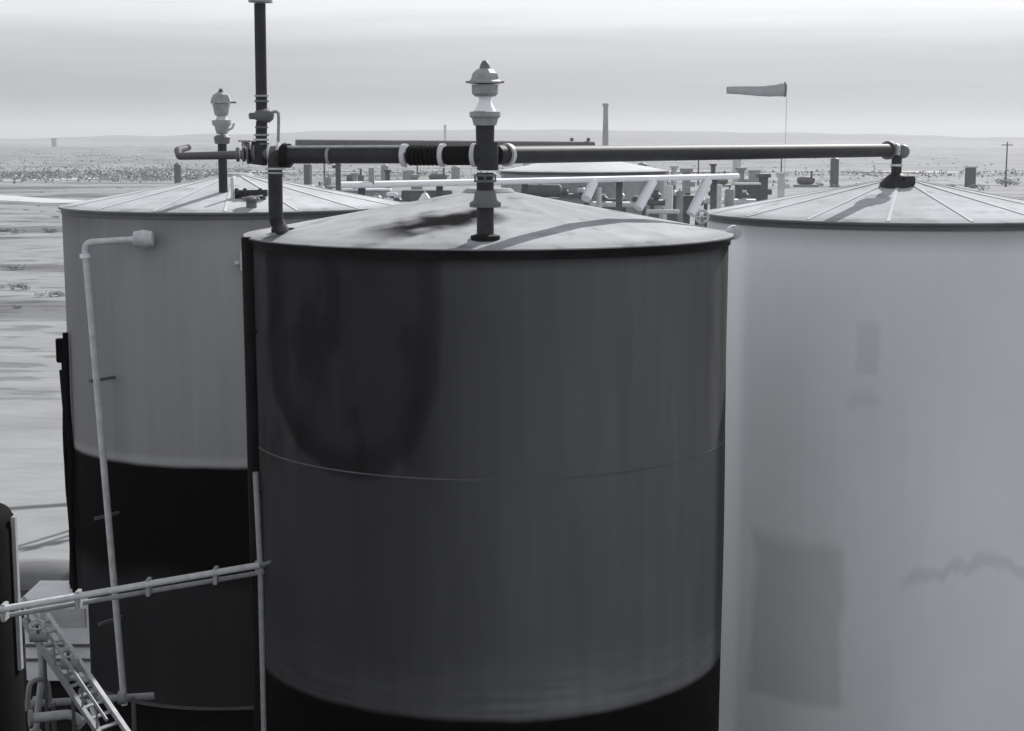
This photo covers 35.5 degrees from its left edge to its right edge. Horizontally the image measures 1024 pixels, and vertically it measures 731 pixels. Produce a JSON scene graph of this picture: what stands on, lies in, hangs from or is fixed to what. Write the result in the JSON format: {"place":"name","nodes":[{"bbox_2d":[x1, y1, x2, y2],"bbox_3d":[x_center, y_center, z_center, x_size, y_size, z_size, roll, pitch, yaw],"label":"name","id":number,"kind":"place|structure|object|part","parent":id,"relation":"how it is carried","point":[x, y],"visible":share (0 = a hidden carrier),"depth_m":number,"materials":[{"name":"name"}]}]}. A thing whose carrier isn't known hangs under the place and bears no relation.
{"place":"outdoors","nodes":[
{"label":"outdoors","id":0,"kind":"place"},
{"bbox_2d":[0,195,85,202],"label":"road","id":1,"kind":"structure","parent":0,"point":[22,199],"depth_m":161.58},
{"bbox_2d":[373,193,406,202],"bbox_3d":[-2.560,-1.024,31.488,1.560,4.727,0.178,-6,10,-36],"label":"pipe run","id":2,"kind":"object","parent":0,"point":[377,195],"visible":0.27,"depth_m":31.32,"materials":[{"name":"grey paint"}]},
{"bbox_2d":[2,171,980,180],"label":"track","id":3,"kind":"structure","parent":0,"point":[468,173],"depth_m":274.52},
{"bbox_2d":[0,141,1023,559],"bbox_3d":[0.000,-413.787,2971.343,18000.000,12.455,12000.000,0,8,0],"label":"ground","id":4,"kind":"structure","parent":0,"point":[32,485],"depth_m":124.53,"materials":[{"name":"grey sand"}]},
{"bbox_2d":[0,228,24,233],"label":"scrub bush","id":5,"kind":"object","parent":4,"relation":"on","point":[6,230],"visible":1,"depth_m":101.92,"materials":[{"name":"grey plant"}]},
{"bbox_2d":[0,282,30,289],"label":"scrub bush","id":6,"kind":"object","parent":4,"relation":"on","point":[21,286],"visible":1,"depth_m":61.77,"materials":[{"name":"grey plant"}]},
{"bbox_2d":[4,264,27,269],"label":"scrub bush","id":7,"kind":"object","parent":4,"relation":"on","point":[14,267],"visible":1,"depth_m":71.94,"materials":[{"name":"grey plant"}]},
{"bbox_2d":[19,558,68,589],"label":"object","id":8,"kind":"structure","parent":4,"relation":"on","point":[33,572],"depth_m":20.88,"materials":[{"name":"grey metal"}]},
{"bbox_2d":[35,290,64,296],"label":"scrub bush","id":9,"kind":"object","parent":4,"relation":"on","point":[54,293],"visible":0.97,"depth_m":59.02,"materials":[{"name":"grey plant"}]},
{"bbox_2d":[42,228,58,232],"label":"scrub bush","id":10,"kind":"object","parent":4,"relation":"on","point":[50,231],"visible":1,"depth_m":103.33,"materials":[{"name":"grey plant"}]},
{"bbox_2d":[51,138,57,146],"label":"building","id":11,"kind":"structure","parent":4,"relation":"on","point":[54,142],"depth_m":1483.27,"materials":[{"name":"grey paint"}]},
{"bbox_2d":[20,590,253,730],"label":"pad","id":12,"kind":"object","parent":4,"relation":"on","point":[150,718],"visible":0.04,"depth_m":16.06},
{"bbox_2d":[0,503,25,730],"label":"dark vessel","id":13,"kind":"object","parent":12,"relation":"on","point":[12,707],"visible":1,"depth_m":11.57,"materials":[{"name":"black metal"}]},
{"bbox_2d":[21,581,90,680],"bbox_3d":[-4.829,2.895,17.342,0.765,0.959,0.720,0,8,0],"label":"equipment box","id":14,"kind":"object","parent":12,"relation":"on","point":[72,623],"visible":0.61,"depth_m":17.01,"materials":[{"name":"grey metal"}]},
{"bbox_2d":[40,608,85,626],"bbox_3d":[-4.769,2.678,16.970,0.480,0.200,0.020,0,8,0],"label":"door panel","id":15,"kind":"structure","parent":14,"relation":"in","point":[65,617],"depth_m":16.96,"materials":[{"name":"paint"}]},
{"bbox_2d":[22,597,130,730],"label":"stair frame","id":16,"kind":"object","parent":12,"relation":"on","point":[71,692],"visible":0.91,"depth_m":13.20,"materials":[{"name":"grey metal"}]},
{"bbox_2d":[21,617,43,730],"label":"bent pipe","id":17,"kind":"object","parent":16,"relation":"attached to","point":[39,697],"visible":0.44,"depth_m":14.15,"materials":[{"name":"grey metal"}]},
{"bbox_2d":[29,619,48,641],"bbox_3d":[-3.935,2.205,13.263,0.140,0.203,0.144,0,8,0],"label":"gate valve","id":18,"kind":"object","parent":17,"relation":"attached to","point":[36,635],"visible":1,"depth_m":13.26,"materials":[{"name":"grey metal"}]},
{"bbox_2d":[25,677,54,710],"bbox_3d":[-4.007,2.767,13.506,0.282,0.285,0.081,-7,11,-42],"label":"bent pipe","id":19,"kind":"object","parent":16,"relation":"attached to","point":[28,706],"visible":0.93,"depth_m":13.44,"materials":[{"name":"grey metal"}]},
{"bbox_2d":[28,710,85,730],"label":"bent pipe","id":20,"kind":"object","parent":16,"relation":"attached to","point":[33,718],"visible":0.92,"depth_m":13.10,"materials":[{"name":"grey metal"}]},
{"bbox_2d":[60,646,79,669],"bbox_3d":[-3.688,2.438,13.296,0.140,0.203,0.144,0,8,0],"label":"gate valve","id":21,"kind":"object","parent":16,"relation":"attached to","point":[75,663],"visible":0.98,"depth_m":13.29,"materials":[{"name":"grey metal"}]},
{"bbox_2d":[47,648,100,726],"bbox_3d":[-3.812,2.844,14.196,0.505,0.734,0.318,2,8,16],"label":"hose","id":22,"kind":"object","parent":16,"relation":"attached to","point":[73,678],"visible":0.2,"depth_m":14.17,"materials":[{"name":"grey rubber"}]},
{"bbox_2d":[78,676,96,698],"bbox_3d":[-3.550,2.692,13.332,0.140,0.203,0.144,0,8,0],"label":"gate valve","id":23,"kind":"object","parent":16,"relation":"attached to","point":[94,695],"visible":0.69,"depth_m":13.33,"materials":[{"name":"grey metal"}]},
{"bbox_2d":[30,691,153,730],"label":"pipe","id":24,"kind":"object","parent":12,"relation":"on","point":[122,697],"visible":0.61,"depth_m":14.30,"materials":[{"name":"grey metal"}]},
{"bbox_2d":[58,172,403,709],"bbox_3d":[-3.005,0.587,17.746,3.780,5.422,3.780,0,8,0],"label":"storage tank","id":25,"kind":"object","parent":12,"relation":"on","point":[168,315],"visible":0.59,"depth_m":16.10,"materials":[{"name":"grey metal"}]},
{"bbox_2d":[55,332,77,592],"bbox_3d":[-4.769,1.486,17.192,0.124,3.742,0.399,-3,9,-20],"label":"cable run","id":26,"kind":"object","parent":25,"relation":"attached to","point":[62,351],"visible":0.74,"depth_m":17.00,"materials":[{"name":"black metal"}]},
{"bbox_2d":[80,230,153,705],"bbox_3d":[-3.847,1.061,16.068,0.762,4.861,0.358,2,8,12],"label":"downpipe","id":27,"kind":"object","parent":25,"relation":"attached to","point":[142,238],"visible":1,"depth_m":15.92,"materials":[{"name":"grey metal"}]},
{"bbox_2d":[210,88,235,192],"bbox_3d":[-2.963,-2.231,16.393,0.225,1.209,0.213,-7,11,-41],"label":"relief vent","id":28,"kind":"object","parent":25,"relation":"on","point":[221,101],"visible":0.87,"depth_m":16.31,"materials":[{"name":"metal"}]},
{"bbox_2d":[234,250,241,270],"bbox_3d":[-2.664,-1.028,15.675,0.112,0.200,0.070,0,8,0],"label":"wall bracket","id":29,"kind":"object","parent":25,"relation":"attached to","point":[238,262],"depth_m":15.65,"materials":[{"name":"grey metal"}]},
{"bbox_2d":[230,178,267,199],"bbox_3d":[-2.661,-1.749,16.190,0.370,0.310,0.110,0,8,0],"label":"valve bar","id":30,"kind":"object","parent":25,"relation":"attached to","point":[237,193],"visible":0.84,"depth_m":16.16,"materials":[{"name":"paint"}]},
{"bbox_2d":[243,195,262,207],"bbox_3d":[-2.580,-1.609,15.824,0.173,0.165,0.173,8,11,44],"label":"thief hatch","id":31,"kind":"object","parent":25,"relation":"on","point":[251,201],"visible":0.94,"depth_m":15.78,"materials":[{"name":"grey metal"}]},
{"bbox_2d":[242,187,733,730],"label":"storage tank","id":32,"kind":"object","parent":12,"relation":"on","point":[492,483],"visible":0.91,"depth_m":10.94,"materials":[{"name":"grey metal"}]},
{"bbox_2d":[241,237,270,730],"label":"side riser","id":33,"kind":"object","parent":32,"relation":"attached to","point":[257,612],"visible":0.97,"depth_m":11.84,"materials":[{"name":"black metal"}]},
{"bbox_2d":[0,562,258,621],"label":"crossing pipes","id":34,"kind":"object","parent":33,"relation":"attached to","point":[79,595],"visible":1,"depth_m":11.37,"materials":[{"name":"grey metal"}]},
{"bbox_2d":[466,60,503,240],"bbox_3d":[-0.179,-1.425,10.638,0.217,1.199,0.217,-8,11,-44],"label":"relief vent","id":35,"kind":"object","parent":32,"relation":"on","point":[484,81],"visible":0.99,"depth_m":10.58,"materials":[{"name":"metal"}]},
{"bbox_2d":[265,141,915,234],"bbox_3d":[1.338,-1.422,12.681,6.844,0.705,1.844,-5,10,-33],"label":"manifold pipe","id":36,"kind":"object","parent":32,"relation":"on","point":[487,155],"visible":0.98,"depth_m":11.11,"materials":[{"name":"metal"}]},
{"bbox_2d":[246,0,285,165],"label":"vent stack","id":37,"kind":"object","parent":36,"relation":"attached to","point":[260,148],"visible":0.88,"depth_m":11.10,"materials":[{"name":"paint"}]},
{"bbox_2d":[174,140,250,161],"bbox_3d":[-2.676,-1.843,13.673,0.318,0.178,5.373,-2,8,-16],"label":"branch pipe","id":38,"kind":"object","parent":37,"relation":"attached to","point":[181,153],"visible":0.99,"depth_m":12.72,"materials":[{"name":"metal"}]},
{"bbox_2d":[694,209,709,226],"bbox_3d":[1.578,-1.145,13.312,0.125,0.317,0.089,0,8,0],"label":"handwheel","id":39,"kind":"object","parent":32,"relation":"attached to","point":[701,221],"visible":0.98,"depth_m":13.27,"materials":[{"name":"grey metal"}]},
{"bbox_2d":[726,225,741,239],"bbox_3d":[1.683,-1.025,12.303,0.155,0.110,0.095,0,8,0],"label":"edge valve","id":40,"kind":"object","parent":32,"relation":"attached to","point":[735,230],"visible":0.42,"depth_m":12.26,"materials":[{"name":"grey metal"}]},
{"bbox_2d":[704,177,1023,730],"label":"storage tank","id":41,"kind":"object","parent":12,"relation":"on","point":[873,565],"visible":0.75,"depth_m":14.21,"materials":[{"name":"grey metal"}]},
{"bbox_2d":[174,162,181,183],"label":"tank","id":42,"kind":"object","parent":4,"relation":"on","point":[177,172],"visible":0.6,"depth_m":197.36,"materials":[{"name":"metal"}]},
{"bbox_2d":[303,164,311,184],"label":"shed","id":43,"kind":"structure","parent":4,"relation":"on","point":[307,174],"depth_m":210.66,"materials":[{"name":"paint"}]},
{"bbox_2d":[325,174,331,188],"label":"upright vessel","id":44,"kind":"object","parent":4,"relation":"on","point":[328,180],"visible":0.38,"depth_m":25.35,"materials":[{"name":"grey paint"}]},
{"bbox_2d":[332,164,340,190],"bbox_3d":[-2.598,-0.374,24.130,0.152,5.518,0.128,0,8,0],"label":"pipe post","id":45,"kind":"object","parent":4,"relation":"on","point":[337,167],"visible":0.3,"depth_m":23.75,"materials":[{"name":"metal"}]},
{"bbox_2d":[351,173,358,188],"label":"pipe post","id":46,"kind":"object","parent":4,"relation":"on","point":[355,176],"visible":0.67,"depth_m":40.03,"materials":[{"name":"grey metal"}]},
{"bbox_2d":[347,168,363,180],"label":"pump","id":47,"kind":"object","parent":4,"relation":"on","point":[360,177],"visible":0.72,"depth_m":200.58,"materials":[{"name":"grey paint"}]},
{"bbox_2d":[341,188,391,198],"bbox_3d":[-3.647,-2.199,40.445,1.227,4.521,0.763,0,8,0],"label":"skid box","id":48,"kind":"object","parent":4,"relation":"on","point":[371,192],"visible":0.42,"depth_m":39.80,"materials":[{"name":"grey paint"}]},
{"bbox_2d":[381,164,388,180],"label":"tank","id":49,"kind":"object","parent":4,"relation":"on","point":[384,167],"visible":0.49,"depth_m":210.49,"materials":[{"name":"grey metal"}]},
{"bbox_2d":[384,170,391,187],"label":"pipe post","id":50,"kind":"object","parent":4,"relation":"on","point":[387,175],"visible":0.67,"depth_m":44.04,"materials":[{"name":"metal"}]},
{"bbox_2d":[386,192,396,198],"bbox_3d":[-2.716,-1.656,36.447,0.240,4.571,0.200,0,8,0],"label":"white bin","id":51,"kind":"object","parent":4,"relation":"on","point":[391,194],"visible":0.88,"depth_m":36.05,"materials":[{"name":"paint"}]},
{"bbox_2d":[401,169,414,179],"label":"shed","id":52,"kind":"structure","parent":4,"relation":"on","point":[407,173],"depth_m":188.31,"materials":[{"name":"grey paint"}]},
{"bbox_2d":[409,175,422,189],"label":"pipe post","id":53,"kind":"object","parent":4,"relation":"on","point":[414,177],"visible":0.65,"depth_m":45.37,"materials":[{"name":"grey metal"}]},
{"bbox_2d":[419,191,429,199],"bbox_3d":[-2.005,-1.766,37.110,0.329,4.566,0.329,0,8,0],"label":"white cone","id":54,"kind":"object","parent":4,"relation":"on","point":[424,195],"visible":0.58,"depth_m":36.73,"materials":[{"name":"paint"}]},
{"bbox_2d":[401,190,452,201],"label":"shed","id":55,"kind":"structure","parent":4,"relation":"on","point":[410,195],"depth_m":41.09,"materials":[{"name":"paint"}]},
{"bbox_2d":[409,193,443,201],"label":"door","id":56,"kind":"structure","parent":55,"relation":"in","point":[412,196],"depth_m":41.08,"materials":[{"name":"paint"}]},
{"bbox_2d":[429,168,446,179],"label":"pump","id":57,"kind":"object","parent":4,"relation":"on","point":[435,176],"visible":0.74,"depth_m":197.38,"materials":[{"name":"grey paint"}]},
{"bbox_2d":[444,125,445,139],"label":"building","id":58,"kind":"structure","parent":4,"relation":"on","point":[444,132],"depth_m":1481.84,"materials":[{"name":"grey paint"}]},
{"bbox_2d":[451,165,459,178],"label":"tank","id":59,"kind":"object","parent":4,"relation":"on","point":[455,171],"visible":0.59,"depth_m":210.44,"materials":[{"name":"grey metal"}]},
{"bbox_2d":[0,150,1023,185],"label":"scrub belt","id":60,"kind":"object","parent":4,"relation":"on","point":[58,173],"visible":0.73,"depth_m":244.87,"materials":[{"name":"grey plant"}]},
{"bbox_2d":[318,168,739,216],"bbox_3d":[0.651,-0.798,27.976,8.709,5.372,0.830,-6,10,-37],"label":"catwalk","id":61,"kind":"object","parent":4,"relation":"on","point":[709,180],"visible":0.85,"depth_m":27.83,"materials":[{"name":"white paint"}]},
{"bbox_2d":[521,184,561,196],"bbox_3d":[0.595,-1.278,32.425,0.837,4.964,0.263,0,8,0],"label":"horizontal vessel","id":62,"kind":"object","parent":4,"relation":"on","point":[547,190],"visible":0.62,"depth_m":32.00,"materials":[{"name":"paint"}]},
{"bbox_2d":[546,195,579,203],"bbox_3d":[0.885,-0.627,28.442,0.628,4.802,0.136,0,8,0],"label":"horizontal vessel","id":63,"kind":"object","parent":4,"relation":"on","point":[572,199],"visible":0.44,"depth_m":28.07,"materials":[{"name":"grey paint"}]},
{"bbox_2d":[545,185,593,204],"bbox_3d":[0.923,-1.305,33.158,1.781,4.810,0.198,-5,10,-33],"label":"pipe run","id":64,"kind":"object","parent":4,"relation":"on","point":[580,191],"visible":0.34,"depth_m":33.05,"materials":[{"name":"paint"}]},
{"bbox_2d":[499,162,667,219],"bbox_3d":[1.584,-1.980,35.721,3.780,5.422,3.780,0,8,0],"label":"storage tank","id":65,"kind":"object","parent":4,"relation":"on","point":[630,189],"visible":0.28,"depth_m":34.01,"materials":[{"name":"metal"}]},
{"bbox_2d":[295,138,594,145],"bbox_3d":[-0.927,-4.415,33.226,7.124,0.628,1.567,-5,9,-31],"label":"back manifold pipe","id":66,"kind":"object","parent":65,"relation":"on","point":[571,142],"visible":0.34,"depth_m":32.76,"materials":[{"name":"grey metal"}]},
{"bbox_2d":[596,185,601,207],"bbox_3d":[1.532,-0.712,28.430,0.098,4.974,0.098,0,8,0],"label":"upright vessel","id":67,"kind":"object","parent":4,"relation":"on","point":[599,196],"visible":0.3,"depth_m":28.08,"materials":[{"name":"paint"}]},
{"bbox_2d":[602,103,608,144],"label":"stack","id":68,"kind":"object","parent":4,"relation":"on","point":[605,137],"visible":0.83,"depth_m":414.76,"materials":[{"name":"grey paint"}]},
{"bbox_2d":[590,190,648,215],"bbox_3d":[2.116,-1.063,31.483,1.487,4.804,0.179,-6,10,-38],"label":"pipe run","id":69,"kind":"object","parent":4,"relation":"on","point":[605,203],"visible":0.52,"depth_m":31.09,"materials":[{"name":"paint"}]},
{"bbox_2d":[646,210,679,221],"bbox_3d":[2.279,-0.030,24.451,0.502,4.746,0.072,0,8,0],"label":"horizontal vessel","id":70,"kind":"object","parent":4,"relation":"on","point":[671,215],"visible":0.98,"depth_m":24.10,"materials":[{"name":"paint"}]},
{"bbox_2d":[665,182,672,219],"bbox_3d":[2.763,-0.734,28.427,0.141,5.017,0.141,0,8,0],"label":"upright vessel","id":71,"kind":"object","parent":4,"relation":"on","point":[669,197],"visible":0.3,"depth_m":28.06,"materials":[{"name":"paint"}]},
{"bbox_2d":[669,166,678,190],"bbox_3d":[3.523,-1.770,35.072,0.207,5.190,0.207,0,8,0],"label":"pipe post","id":72,"kind":"object","parent":4,"relation":"on","point":[673,170],"visible":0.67,"depth_m":34.68,"materials":[{"name":"metal"}]},
{"bbox_2d":[647,185,703,225],"bbox_3d":[3.270,-1.208,32.317,1.506,4.857,0.198,-7,10,-39],"label":"pipe run","id":73,"kind":"object","parent":4,"relation":"on","point":[655,201],"visible":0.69,"depth_m":31.64,"materials":[{"name":"paint"}]},
{"bbox_2d":[676,188,682,222],"bbox_3d":[3.091,-0.850,29.769,0.137,4.868,0.137,0,8,0],"label":"upright vessel","id":74,"kind":"object","parent":4,"relation":"on","point":[679,200],"visible":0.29,"depth_m":29.42,"materials":[{"name":"grey paint"}]},
{"bbox_2d":[673,195,694,223],"bbox_3d":[3.420,-1.119,32.438,0.598,4.646,0.377,0,8,0],"label":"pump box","id":75,"kind":"object","parent":4,"relation":"on","point":[687,200],"visible":0.04,"depth_m":31.96,"materials":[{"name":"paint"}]},
{"bbox_2d":[673,199,692,212],"bbox_3d":[3.420,-3.186,31.963,0.418,0.285,0.020,0,8,0],"label":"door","id":76,"kind":"structure","parent":75,"relation":"in","point":[686,202],"depth_m":31.95,"materials":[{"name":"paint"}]},
{"bbox_2d":[680,168,694,194],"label":"pipe post","id":77,"kind":"object","parent":4,"relation":"on","point":[687,185],"visible":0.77,"depth_m":42.69,"materials":[{"name":"grey metal"}]},
{"bbox_2d":[709,164,716,173],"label":"pipe post","id":78,"kind":"object","parent":4,"relation":"on","point":[713,168],"visible":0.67,"depth_m":48.01,"materials":[{"name":"metal"}]},
{"bbox_2d":[717,181,721,208],"bbox_3d":[4.135,-1.264,32.427,0.186,4.936,0.187,0,8,0],"label":"upright vessel","id":79,"kind":"object","parent":4,"relation":"on","point":[719,195],"visible":0.15,"depth_m":32.04,"materials":[{"name":"paint"}]},
{"bbox_2d":[717,171,728,186],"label":"pump","id":80,"kind":"object","parent":4,"relation":"on","point":[723,182],"visible":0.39,"depth_m":200.63,"materials":[{"name":"grey paint"}]},
{"bbox_2d":[725,185,733,206],"bbox_3d":[4.738,-1.560,35.102,0.216,4.766,0.216,0,8,0],"label":"upright vessel","id":81,"kind":"object","parent":4,"relation":"on","point":[729,197],"visible":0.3,"depth_m":34.72,"materials":[{"name":"grey paint"}]},
{"bbox_2d":[703,190,756,226],"bbox_3d":[4.793,-1.614,35.679,1.692,4.709,0.198,-6,10,-38],"label":"pipe run","id":82,"kind":"object","parent":4,"relation":"on","point":[744,194],"visible":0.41,"depth_m":35.51,"materials":[{"name":"paint"}]},
{"bbox_2d":[732,160,740,184],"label":"tank","id":83,"kind":"object","parent":4,"relation":"on","point":[736,163],"visible":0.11,"depth_m":217.66,"materials":[{"name":"metal"}]},
{"bbox_2d":[735,167,748,204],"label":"pipe post","id":84,"kind":"object","parent":4,"relation":"on","point":[741,172],"visible":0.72,"depth_m":45.35,"materials":[{"name":"grey metal"}]},
{"bbox_2d":[734,183,760,201],"bbox_3d":[5.908,-2.272,40.435,0.646,4.668,0.402,0,8,0],"label":"rack","id":85,"kind":"object","parent":4,"relation":"on","point":[753,190],"visible":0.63,"depth_m":39.95,"materials":[{"name":"metal"}]},
{"bbox_3d":[5.908,-4.251,39.963,0.418,0.366,0.020,0,8,0],"label":"door","id":86,"kind":"part","parent":85,"relation":"part of","materials":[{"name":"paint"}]},
{"bbox_2d":[747,169,761,182],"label":"shed","id":87,"kind":"structure","parent":4,"relation":"on","point":[752,175],"depth_m":206.95,"materials":[{"name":"grey paint"}]},
{"bbox_2d":[726,82,786,195],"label":"windsock","id":88,"kind":"object","parent":4,"relation":"on","point":[780,89],"visible":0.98,"depth_m":50.27,"materials":[{"name":"fabric"}]},
{"bbox_2d":[756,174,771,200],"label":"pipe post","id":89,"kind":"object","parent":4,"relation":"on","point":[765,191],"visible":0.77,"depth_m":42.69,"materials":[{"name":"metal"}]},
{"bbox_2d":[776,172,789,197],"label":"pipe post","id":90,"kind":"object","parent":4,"relation":"on","point":[780,190],"visible":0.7,"depth_m":53.39,"materials":[{"name":"metal"}]},
{"bbox_2d":[793,171,818,186],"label":"pump","id":91,"kind":"object","parent":4,"relation":"on","point":[806,181],"visible":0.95,"depth_m":200.57,"materials":[{"name":"grey paint"}]},
{"bbox_2d":[830,158,838,185],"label":"tank","id":92,"kind":"object","parent":4,"relation":"on","point":[834,170],"visible":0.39,"depth_m":207.00,"materials":[{"name":"metal"}]},
{"bbox_2d":[964,166,977,186],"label":"shed","id":93,"kind":"structure","parent":4,"relation":"on","point":[970,174],"depth_m":197.28,"materials":[{"name":"paint"}]},
{"bbox_2d":[967,184,989,190],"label":"scrub bush","id":94,"kind":"object","parent":4,"relation":"on","point":[973,186],"visible":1,"depth_m":175.56,"materials":[{"name":"grey plant"}]},
{"bbox_2d":[1005,142,1007,184],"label":"pole","id":95,"kind":"object","parent":4,"relation":"on","point":[1006,161],"visible":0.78,"depth_m":203.81,"materials":[{"name":"paint"}]},
{"bbox_2d":[995,177,1021,186],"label":"scrub bush","id":96,"kind":"object","parent":4,"relation":"on","point":[1005,181],"visible":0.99,"depth_m":197.87,"materials":[{"name":"grey plant"}]},
{"bbox_2d":[0,129,1023,143],"bbox_3d":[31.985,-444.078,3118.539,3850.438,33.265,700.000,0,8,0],"label":"hills","id":97,"kind":"structure","parent":0,"point":[662,137],"depth_m":2991.01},
{"bbox_2d":[0,0,1023,138],"label":"sky","id":98,"kind":"structure","parent":0,"point":[69,68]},
{"bbox_2d":[602,199,625,211],"bbox_3d":[2.025,-1.084,32.444,0.526,4.575,0.334,0,8,0],"label":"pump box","id":99,"kind":"object","parent":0,"point":[614,208],"visible":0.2,"depth_m":31.98,"materials":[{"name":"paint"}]},
{"bbox_2d":[604,207,615,210],"bbox_3d":[2.025,-3.158,31.989,0.368,0.225,0.020,0,8,0],"label":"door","id":100,"kind":"structure","parent":99,"relation":"in","point":[611,208],"depth_m":31.98,"materials":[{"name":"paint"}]}
]}

